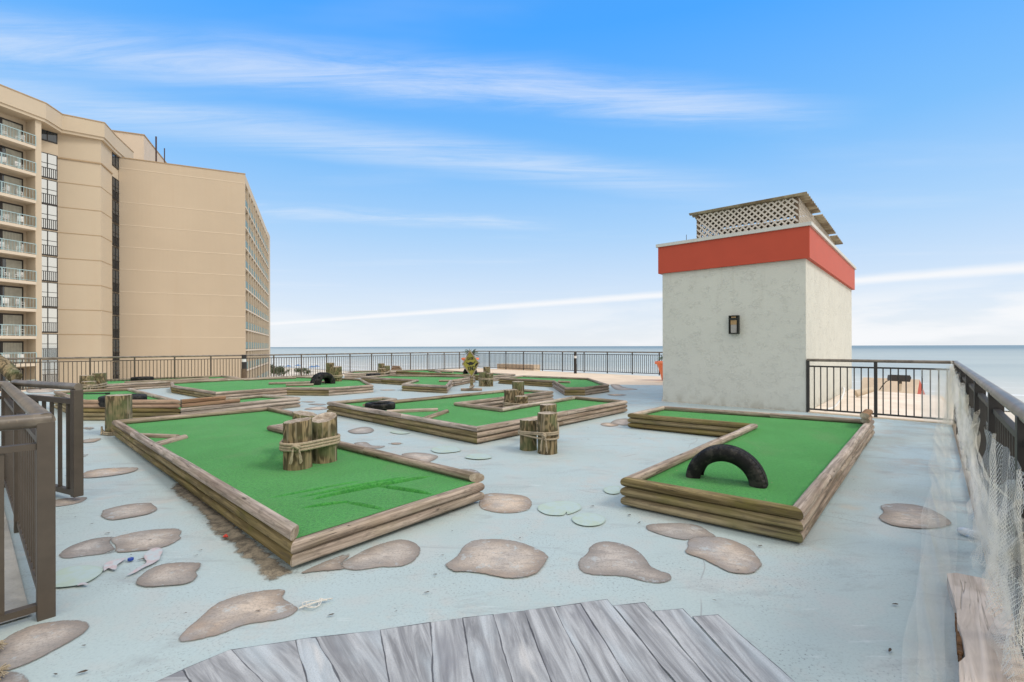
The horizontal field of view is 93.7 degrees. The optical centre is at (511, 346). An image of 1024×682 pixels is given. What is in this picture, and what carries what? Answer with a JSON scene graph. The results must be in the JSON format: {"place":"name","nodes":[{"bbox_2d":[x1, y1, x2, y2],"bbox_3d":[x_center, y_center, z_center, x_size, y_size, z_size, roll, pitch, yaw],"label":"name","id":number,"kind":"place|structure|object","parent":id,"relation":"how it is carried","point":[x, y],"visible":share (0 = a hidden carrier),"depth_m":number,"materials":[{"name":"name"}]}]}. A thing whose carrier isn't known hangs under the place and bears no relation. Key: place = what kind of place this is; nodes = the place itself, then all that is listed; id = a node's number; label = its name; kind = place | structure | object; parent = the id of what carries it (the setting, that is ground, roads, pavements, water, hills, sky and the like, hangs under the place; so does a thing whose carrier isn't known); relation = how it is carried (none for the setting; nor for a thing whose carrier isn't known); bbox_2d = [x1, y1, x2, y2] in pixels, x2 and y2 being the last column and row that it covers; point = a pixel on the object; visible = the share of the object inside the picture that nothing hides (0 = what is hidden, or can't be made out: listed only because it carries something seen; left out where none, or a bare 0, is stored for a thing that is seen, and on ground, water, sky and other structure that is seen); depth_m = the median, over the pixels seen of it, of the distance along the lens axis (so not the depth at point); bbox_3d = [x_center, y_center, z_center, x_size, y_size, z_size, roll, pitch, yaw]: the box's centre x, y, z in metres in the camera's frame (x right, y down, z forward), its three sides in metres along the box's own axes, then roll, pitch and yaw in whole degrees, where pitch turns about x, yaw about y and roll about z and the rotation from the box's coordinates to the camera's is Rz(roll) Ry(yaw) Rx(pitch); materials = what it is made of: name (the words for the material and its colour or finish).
{"place":"outdoors","nodes":[
{"label":"outdoors","id":0,"kind":"place"},
{"bbox_2d":[0,84,269,389],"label":"hotel building","id":1,"kind":"structure","parent":0,"point":[135,244],"depth_m":57.36,"materials":[{"name":"beige concrete"}]},
{"bbox_2d":[0,156,6,164],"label":"balcony chair","id":2,"kind":"object","parent":1,"relation":"on","point":[4,159],"visible":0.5,"depth_m":45.91,"materials":[{"name":"white plastic"}]},
{"bbox_2d":[0,298,8,306],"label":"balcony chair","id":3,"kind":"object","parent":1,"relation":"on","point":[6,300],"visible":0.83,"depth_m":45.96,"materials":[{"name":"white plastic"}]},
{"bbox_2d":[0,214,8,221],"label":"balcony chair","id":4,"kind":"object","parent":1,"relation":"on","point":[5,217],"visible":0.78,"depth_m":46.15,"materials":[{"name":"white plastic"}]},
{"bbox_2d":[2,185,9,193],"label":"balcony chair","id":5,"kind":"object","parent":1,"relation":"on","point":[3,190],"visible":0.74,"depth_m":45.99,"materials":[{"name":"white plastic"}]},
{"bbox_2d":[0,117,22,141],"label":"sliding door","id":6,"kind":"structure","parent":1,"relation":"in","point":[14,132],"depth_m":47.05,"materials":[{"name":"grey glass"}]},
{"bbox_2d":[0,145,22,169],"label":"sliding door","id":7,"kind":"structure","parent":1,"relation":"in","point":[3,149],"depth_m":47.05,"materials":[{"name":"grey glass"}]},
{"bbox_2d":[0,173,22,196],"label":"sliding door","id":8,"kind":"structure","parent":1,"relation":"in","point":[3,177],"depth_m":47.03,"materials":[{"name":"grey glass"}]},
{"bbox_2d":[0,201,22,224],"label":"sliding door","id":9,"kind":"structure","parent":1,"relation":"in","point":[6,206],"depth_m":47.03,"materials":[{"name":"grey glass"}]},
{"bbox_2d":[0,229,22,252],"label":"sliding door","id":10,"kind":"structure","parent":1,"relation":"in","point":[5,234],"depth_m":47.02,"materials":[{"name":"grey glass"}]},
{"bbox_2d":[0,257,22,279],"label":"sliding door","id":11,"kind":"structure","parent":1,"relation":"in","point":[4,262],"depth_m":47.01,"materials":[{"name":"grey glass"}]},
{"bbox_2d":[0,285,23,307],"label":"sliding door","id":12,"kind":"structure","parent":1,"relation":"in","point":[5,290],"depth_m":47.01,"materials":[{"name":"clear glass"}]},
{"bbox_2d":[0,313,23,335],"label":"sliding door","id":13,"kind":"structure","parent":1,"relation":"in","point":[5,318],"depth_m":47.01,"materials":[{"name":"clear glass"}]},
{"bbox_2d":[0,341,23,363],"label":"sliding door","id":14,"kind":"structure","parent":1,"relation":"in","point":[7,347],"depth_m":47.07,"materials":[{"name":"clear glass"}]},
{"bbox_2d":[1,368,23,388],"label":"sliding door","id":15,"kind":"structure","parent":1,"relation":"in","point":[22,369],"depth_m":47.74,"materials":[{"name":"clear glass"}]},
{"bbox_2d":[15,135,24,142],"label":"balcony chair","id":16,"kind":"object","parent":1,"relation":"on","point":[21,136],"visible":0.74,"depth_m":47.27,"materials":[{"name":"white plastic"}]},
{"bbox_2d":[41,152,57,180],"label":"window","id":17,"kind":"structure","parent":1,"relation":"in","point":[49,162],"depth_m":50.39,"materials":[{"name":"white glass"}]},
{"bbox_2d":[41,129,57,143],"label":"window","id":18,"kind":"structure","parent":1,"relation":"in","point":[48,136],"depth_m":50.39,"materials":[{"name":"black glass"}]},
{"bbox_2d":[42,178,57,205],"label":"window","id":19,"kind":"structure","parent":1,"relation":"in","point":[49,188],"depth_m":50.39,"materials":[{"name":"white glass"}]},
{"bbox_2d":[42,203,57,230],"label":"window","id":20,"kind":"structure","parent":1,"relation":"in","point":[49,213],"depth_m":50.38,"materials":[{"name":"white glass"}]},
{"bbox_2d":[42,230,57,256],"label":"window","id":21,"kind":"structure","parent":1,"relation":"in","point":[49,239],"depth_m":50.38,"materials":[{"name":"white glass"}]},
{"bbox_2d":[42,256,57,281],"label":"window","id":22,"kind":"structure","parent":1,"relation":"in","point":[49,265],"depth_m":50.38,"materials":[{"name":"white glass"}]},
{"bbox_2d":[42,282,57,307],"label":"window","id":23,"kind":"structure","parent":1,"relation":"in","point":[49,290],"depth_m":50.37,"materials":[{"name":"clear glass"}]},
{"bbox_2d":[42,307,57,332],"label":"window","id":24,"kind":"structure","parent":1,"relation":"in","point":[49,316],"depth_m":50.37,"materials":[{"name":"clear glass"}]},
{"bbox_2d":[42,334,57,356],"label":"window","id":25,"kind":"structure","parent":1,"relation":"in","point":[49,342],"depth_m":50.36,"materials":[{"name":"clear glass"}]},
{"bbox_2d":[42,359,57,381],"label":"window","id":26,"kind":"structure","parent":1,"relation":"in","point":[44,365],"depth_m":50.42,"materials":[{"name":"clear glass"}]},
{"bbox_2d":[112,176,118,202],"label":"window","id":27,"kind":"structure","parent":1,"relation":"in","point":[115,183],"depth_m":56.47,"materials":[{"name":"black glass"}]},
{"bbox_2d":[112,223,118,247],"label":"window","id":28,"kind":"structure","parent":1,"relation":"in","point":[115,228],"depth_m":56.48,"materials":[{"name":"black glass"}]},
{"bbox_2d":[112,269,118,292],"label":"window","id":29,"kind":"structure","parent":1,"relation":"in","point":[115,274],"depth_m":56.45,"materials":[{"name":"black glass"}]},
{"bbox_2d":[112,339,118,359],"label":"window","id":30,"kind":"structure","parent":1,"relation":"in","point":[115,342],"depth_m":56.41,"materials":[{"name":"black glass"}]},
{"bbox_2d":[112,152,118,169],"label":"window","id":31,"kind":"structure","parent":1,"relation":"in","point":[115,159],"depth_m":56.48,"materials":[{"name":"black glass"}]},
{"bbox_2d":[112,199,119,224],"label":"window","id":32,"kind":"structure","parent":1,"relation":"in","point":[115,205],"depth_m":56.48,"materials":[{"name":"black glass"}]},
{"bbox_2d":[112,246,119,269],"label":"window","id":33,"kind":"structure","parent":1,"relation":"in","point":[115,251],"depth_m":56.47,"materials":[{"name":"black glass"}]},
{"bbox_2d":[112,292,119,315],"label":"window","id":34,"kind":"structure","parent":1,"relation":"in","point":[115,296],"depth_m":56.44,"materials":[{"name":"black glass"}]},
{"bbox_2d":[112,316,119,337],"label":"window","id":35,"kind":"structure","parent":1,"relation":"in","point":[115,319],"depth_m":56.43,"materials":[{"name":"black glass"}]},
{"bbox_2d":[112,362,119,378],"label":"window","id":36,"kind":"structure","parent":1,"relation":"in","point":[116,365],"depth_m":56.54,"materials":[{"name":"black glass"}]},
{"bbox_2d":[0,0,1023,346],"label":"sky","id":37,"kind":"structure","parent":0,"point":[419,173],"materials":[{"name":"blue"}]},
{"bbox_2d":[270,367,1014,421],"bbox_3d":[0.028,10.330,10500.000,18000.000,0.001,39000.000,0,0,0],"label":"beach","id":38,"kind":"structure","parent":0,"point":[1009,414],"depth_m":186.26,"materials":[{"name":"beige sand"}]},
{"bbox_2d":[270,364,283,373],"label":"dune shrub","id":39,"kind":"object","parent":38,"relation":"on","point":[278,367],"visible":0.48,"depth_m":165.01,"materials":[{"name":"green plant"}]},
{"bbox_2d":[275,368,290,375],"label":"dune shrub","id":40,"kind":"object","parent":38,"relation":"on","point":[283,372],"visible":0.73,"depth_m":159.30,"materials":[{"name":"green plant"}]},
{"bbox_2d":[294,368,307,374],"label":"dune shrub","id":41,"kind":"object","parent":38,"relation":"on","point":[298,370],"visible":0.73,"depth_m":177.14,"materials":[{"name":"green plant"}]},
{"bbox_2d":[860,377,924,394],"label":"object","id":42,"kind":"object","parent":38,"relation":"on","point":[894,386],"visible":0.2,"depth_m":19.74,"materials":[{"name":"concrete"}]},
{"bbox_2d":[270,345,1023,410],"bbox_3d":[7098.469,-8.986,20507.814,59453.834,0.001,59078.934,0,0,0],"label":"sea","id":43,"kind":"structure","parent":0,"point":[1001,366],"depth_m":391.99,"materials":[{"name":"liquid"}]},
{"bbox_2d":[654,361,662,379],"bbox_3d":[5.983,0.946,18.500,0.940,0.735,0.940,0,0,0],"label":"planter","id":44,"kind":"object","parent":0,"point":[659,365],"visible":0.31,"depth_m":18.38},
{"bbox_3d":[-7.488,6.075,11.372,36.921,8.550,36.370,0,0,0],"label":"podium","id":45,"kind":"object","parent":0,"visible":0},
{"bbox_2d":[0,368,990,681],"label":"deck","id":46,"kind":"structure","parent":45,"relation":"on","point":[558,566],"depth_m":2.72,"materials":[{"name":"concrete"}]},
{"bbox_2d":[0,640,7,649],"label":"rope end","id":47,"kind":"object","parent":46,"relation":"on","point":[2,643],"visible":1,"depth_m":2.09,"materials":[{"name":"beige fabric"}]},
{"bbox_2d":[0,663,10,679],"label":"rope end","id":48,"kind":"object","parent":46,"relation":"on","point":[2,667],"visible":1,"depth_m":1.91,"materials":[{"name":"beige fabric"}]},
{"bbox_2d":[0,511,29,623],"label":"walkway","id":49,"kind":"structure","parent":46,"relation":"on","point":[15,596],"depth_m":2.73,"materials":[{"name":"concrete"}]},
{"bbox_2d":[0,355,22,381],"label":"rock","id":50,"kind":"object","parent":49,"relation":"on","point":[9,371],"visible":0.9,"depth_m":5.81,"materials":[{"name":"beige stone"}]},
{"bbox_2d":[0,412,55,622],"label":"railing","id":51,"kind":"object","parent":46,"relation":"on","point":[43,607],"visible":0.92,"depth_m":2.33,"materials":[{"name":"brown wood"}]},
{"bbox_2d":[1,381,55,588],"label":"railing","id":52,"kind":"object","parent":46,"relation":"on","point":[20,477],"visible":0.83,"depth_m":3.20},
{"bbox_2d":[10,379,83,497],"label":"gate","id":53,"kind":"structure","parent":52,"relation":"attached to","point":[74,487],"depth_m":4.16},
{"bbox_2d":[79,373,107,389],"bbox_3d":[-12.122,1.073,13.736,0.625,0.579,1.258,0,0,-25],"label":"piling cluster","id":54,"kind":"object","parent":46,"relation":"on","point":[94,381],"visible":0.76,"depth_m":13.86,"materials":[{"name":"wood"}]},
{"bbox_2d":[100,394,132,435],"bbox_3d":[-6.039,1.044,7.367,0.391,0.604,0.382,0,0,0],"label":"mooring post","id":55,"kind":"object","parent":46,"relation":"on","point":[118,406],"visible":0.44,"depth_m":7.23,"materials":[{"name":"wood"}]},
{"bbox_2d":[106,375,238,389],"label":"mini golf hole","id":56,"kind":"object","parent":46,"relation":"on","point":[158,382],"visible":0.43,"depth_m":15.90,"materials":[{"name":"green carpet"}]},
{"bbox_2d":[130,376,153,380],"bbox_3d":[-13.097,1.180,17.000,0.660,0.200,0.660,0,0,-17],"label":"tyre","id":57,"kind":"object","parent":56,"relation":"on","point":[140,378],"visible":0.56,"depth_m":16.76,"materials":[{"name":"rubber"}]},
{"bbox_2d":[54,388,300,420],"bbox_3d":[-7.358,1.158,9.945,5.389,0.384,2.626,0,0,0],"label":"mini golf hole","id":58,"kind":"object","parent":46,"relation":"on","point":[153,405],"visible":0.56,"depth_m":9.14,"materials":[{"name":"brown wood"}]},
{"bbox_2d":[83,392,109,393],"bbox_3d":[-8.901,1.007,10.251,0.660,0.042,0.062,0,0,8],"label":"stick","id":59,"kind":"object","parent":58,"relation":"on","point":[97,393],"visible":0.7,"depth_m":10.24,"materials":[{"name":"brown wood"}]},
{"bbox_2d":[98,394,146,406],"bbox_3d":[-7.262,1.007,8.959,0.720,0.190,0.720,0,0,-11],"label":"tyre","id":60,"kind":"object","parent":58,"relation":"on","point":[101,401],"visible":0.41,"depth_m":8.81,"materials":[{"name":"rubber"}]},
{"bbox_2d":[0,351,473,390],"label":"railing","id":61,"kind":"object","parent":46,"relation":"on","point":[210,356],"visible":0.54,"depth_m":19.15,"materials":[{"name":"brown metal"}]},
{"bbox_2d":[241,355,246,377],"bbox_3d":[-10.748,0.849,19.250,0.193,1.020,0.193,0,0,0],"label":"bollard light","id":62,"kind":"object","parent":46,"relation":"on","point":[244,369],"visible":0.88,"depth_m":19.18,"materials":[{"name":"black metal"}]},
{"bbox_2d":[170,376,373,397],"bbox_3d":[-7.189,1.234,14.962,6.238,0.231,5.031,0,0,40],"label":"mini golf hole","id":63,"kind":"object","parent":46,"relation":"on","point":[289,385],"visible":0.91,"depth_m":13.84,"materials":[{"name":"green carpet"}]},
{"bbox_2d":[310,372,334,384],"bbox_3d":[-5.954,1.022,15.104,0.370,0.410,0.767,0,0,24],"label":"tyre","id":64,"kind":"object","parent":63,"relation":"on","point":[317,378],"visible":0.88,"depth_m":14.93,"materials":[{"name":"rubber"}]},
{"bbox_2d":[326,363,342,381],"bbox_3d":[-6.251,0.890,16.819,0.391,0.604,1.404,0,0,-32],"label":"piling cluster","id":65,"kind":"object","parent":63,"relation":"on","point":[334,371],"visible":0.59,"depth_m":16.32,"materials":[{"name":"wood"}]},
{"bbox_2d":[112,406,484,566],"bbox_3d":[-2.834,1.209,5.766,6.299,0.258,2.258,0,0,43],"label":"mini golf hole","id":66,"kind":"object","parent":46,"relation":"on","point":[227,464],"visible":0.93,"depth_m":4.06,"materials":[{"name":"green carpet"}]},
{"bbox_2d":[279,410,340,470],"bbox_3d":[-2.033,0.929,4.901,0.540,0.503,1.018,0,0,-17],"label":"piling cluster","id":67,"kind":"object","parent":66,"relation":"on","point":[308,440],"visible":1,"depth_m":4.57,"materials":[{"name":"wood"}]},
{"bbox_2d":[299,598,332,608],"bbox_3d":[-1.004,1.314,2.455,0.142,0.010,0.096,0,0,0],"label":"string tangle","id":68,"kind":"object","parent":46,"relation":"on","point":[316,601],"visible":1,"depth_m":2.45,"materials":[{"name":"white fabric"}]},
{"bbox_2d":[360,375,475,392],"bbox_3d":[-3.558,1.224,16.318,4.723,0.231,4.548,0,0,14],"label":"mini golf hole","id":69,"kind":"object","parent":46,"relation":"on","point":[433,383],"visible":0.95,"depth_m":16.58,"materials":[{"name":"green carpet"}]},
{"bbox_2d":[344,366,515,380],"bbox_3d":[-3.486,1.150,20.816,7.966,0.380,4.376,0,0,21],"label":"mini golf hole","id":70,"kind":"object","parent":46,"relation":"on","point":[396,370],"visible":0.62,"depth_m":20.86,"materials":[{"name":"beige wood"}]},
{"bbox_2d":[366,373,379,375],"bbox_3d":[-5.496,1.145,18.992,0.540,0.130,0.540,0,0,0],"label":"tyre","id":71,"kind":"object","parent":70,"relation":"on","point":[371,374],"visible":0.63,"depth_m":18.80,"materials":[{"name":"rubber"}]},
{"bbox_2d":[377,363,390,374],"bbox_3d":[-5.574,0.985,20.924,0.595,0.438,2.123,0,0,-15],"label":"piling cluster","id":72,"kind":"object","parent":70,"relation":"on","point":[383,369],"visible":0.96,"depth_m":21.23,"materials":[{"name":"wood"}]},
{"bbox_2d":[461,350,481,390],"bbox_3d":[-1.216,0.722,14.386,0.633,1.222,0.374,0,0,-3],"label":"warning sign","id":73,"kind":"object","parent":46,"relation":"on","point":[470,363],"visible":0.98,"depth_m":14.33,"materials":[{"name":"yellow metal"}]},
{"bbox_2d":[327,389,627,443],"bbox_3d":[-0.427,1.208,9.711,4.447,0.246,4.792,0,0,44],"label":"mini golf hole","id":74,"kind":"object","parent":46,"relation":"on","point":[478,417],"visible":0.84,"depth_m":8.51,"materials":[{"name":"green carpet"}]},
{"bbox_2d":[365,401,394,410],"bbox_3d":[-2.454,1.112,8.932,0.550,0.135,0.550,0,0,-23],"label":"tyre","id":75,"kind":"object","parent":74,"relation":"on","point":[384,405],"visible":0.81,"depth_m":8.75,"materials":[{"name":"rubber"}]},
{"bbox_2d":[478,367,493,386],"bbox_3d":[-0.866,1.040,16.785,0.539,0.585,2.062,0,0,0],"label":"piling cluster","id":76,"kind":"object","parent":46,"relation":"on","point":[485,377],"visible":1,"depth_m":15.85,"materials":[{"name":"wood"}]},
{"bbox_2d":[503,381,528,406],"bbox_3d":[0.078,1.055,10.148,0.540,0.549,1.416,0,0,0],"label":"piling cluster","id":77,"kind":"object","parent":46,"relation":"on","point":[514,395],"visible":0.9,"depth_m":9.61,"materials":[{"name":"wood"}]},
{"bbox_2d":[497,364,539,370],"bbox_3d":[0.363,1.339,28.192,2.800,0.580,0.600,0,0,41],"label":"parapet ledge","id":78,"kind":"object","parent":46,"relation":"on","point":[521,366],"visible":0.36,"depth_m":27.64,"materials":[{"name":"concrete"}]},
{"bbox_2d":[518,403,558,454],"bbox_3d":[0.361,1.063,6.299,0.572,0.533,1.010,0,0,0],"label":"piling cluster","id":79,"kind":"object","parent":46,"relation":"on","point":[546,423],"visible":1,"depth_m":5.93,"materials":[{"name":"wood"}]},
{"bbox_2d":[498,375,608,395],"bbox_3d":[1.601,1.211,15.763,2.749,0.230,5.616,0,0,-24],"label":"mini golf hole","id":80,"kind":"object","parent":46,"relation":"on","point":[572,386],"visible":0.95,"depth_m":15.40,"materials":[{"name":"green carpet"}]},
{"bbox_2d":[473,351,662,374],"bbox_3d":[3.145,0.786,24.692,14.645,1.070,0.060,0,0,41],"label":"railing","id":81,"kind":"object","parent":46,"relation":"on","point":[523,353],"visible":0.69,"depth_m":24.49,"materials":[{"name":"black metal"}]},
{"bbox_2d":[574,352,576,373],"bbox_3d":[3.082,0.807,23.350,0.143,1.030,0.143,0,0,0],"label":"bollard light","id":82,"kind":"object","parent":46,"relation":"on","point":[575,362],"visible":1,"depth_m":23.30,"materials":[{"name":"black metal"}]},
{"bbox_2d":[620,406,874,542],"bbox_3d":[2.446,1.129,6.083,3.074,0.388,5.250,0,0,41],"label":"mini golf hole","id":83,"kind":"object","parent":46,"relation":"on","point":[806,462],"visible":0.95,"depth_m":4.39,"materials":[{"name":"green carpet"}]},
{"bbox_2d":[686,444,767,488],"bbox_3d":[1.840,1.031,4.132,0.644,0.356,0.205,0,0,34],"label":"tyre","id":84,"kind":"object","parent":83,"relation":"on","point":[748,464],"visible":0.89,"depth_m":4.04,"materials":[{"name":"rubber"}]},
{"bbox_2d":[656,221,855,411],"bbox_3d":[7.099,-0.569,13.230,3.210,3.760,7.420,0,0,41],"label":"rooftop hut","id":85,"kind":"object","parent":46,"relation":"on","point":[784,292],"visible":1,"depth_m":10.49,"materials":[{"name":"paint"}]},
{"bbox_2d":[728,315,739,333],"bbox_3d":[4.806,-0.468,10.383,0.200,0.400,0.100,0,0,41],"label":"wall lantern","id":86,"kind":"object","parent":85,"relation":"attached to","point":[734,324],"depth_m":10.35,"materials":[{"name":"black metal"}]},
{"bbox_2d":[689,191,842,244],"bbox_3d":[6.794,-2.785,12.471,2.400,0.697,5.270,0,0,41],"label":"lattice enclosure","id":87,"kind":"object","parent":85,"relation":"on","point":[715,221],"visible":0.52,"depth_m":10.75,"materials":[{"name":"white wood"}]},
{"bbox_2d":[808,411,944,423],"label":"kerb","id":88,"kind":"structure","parent":46,"relation":"on","point":[876,417],"depth_m":8.71,"materials":[{"name":"concrete"}]},
{"bbox_2d":[806,359,953,419],"bbox_3d":[6.648,0.777,8.770,2.205,1.070,0.056,0,0,44],"label":"railing","id":89,"kind":"object","parent":88,"relation":"on","point":[875,368],"visible":0.82,"depth_m":8.75,"materials":[{"name":"black metal"}]},
{"bbox_2d":[811,389,952,422],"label":"beach","id":90,"kind":"structure","parent":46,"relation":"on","point":[894,403],"depth_m":10.64,"materials":[{"name":"beige sand"}]},
{"bbox_2d":[828,387,873,409],"bbox_3d":[7.575,1.115,11.098,3.878,0.353,0.614,0,0,-42],"label":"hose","id":91,"kind":"object","parent":90,"relation":"on","point":[864,392],"visible":0.81,"depth_m":12.13,"materials":[{"name":"white plastic"}]},
{"bbox_2d":[879,375,910,390],"bbox_3d":[11.122,1.060,13.947,0.730,0.480,0.240,0,0,20],"label":"floodlight","id":92,"kind":"object","parent":90,"relation":"on","point":[895,378],"visible":0.72,"depth_m":13.84,"materials":[{"name":"black metal"}]},
{"bbox_2d":[957,527,983,539],"bbox_3d":[3.179,1.287,3.273,0.075,0.059,0.218,0,0,-28],"label":"plastic bottle","id":93,"kind":"object","parent":46,"relation":"on","point":[962,530],"visible":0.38,"depth_m":3.31,"materials":[{"name":"white"}]},
{"bbox_2d":[952,423,1014,624],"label":"kerb","id":94,"kind":"structure","parent":46,"relation":"on","point":[960,453],"depth_m":4.67,"materials":[{"name":"concrete"}]},
{"bbox_2d":[953,361,1023,658],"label":"railing","id":95,"kind":"object","parent":94,"relation":"on","point":[1005,429],"visible":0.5,"depth_m":2.77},
{"bbox_2d":[902,361,1023,681],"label":"fishing net","id":96,"kind":"object","parent":95,"relation":"hanging from","point":[952,388],"visible":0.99,"depth_m":2.53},
{"bbox_2d":[947,573,1023,681],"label":"wooden board","id":97,"kind":"object","parent":46,"relation":"on","point":[974,623],"visible":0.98,"depth_m":2.07,"materials":[{"name":"grey wood"}]}
]}

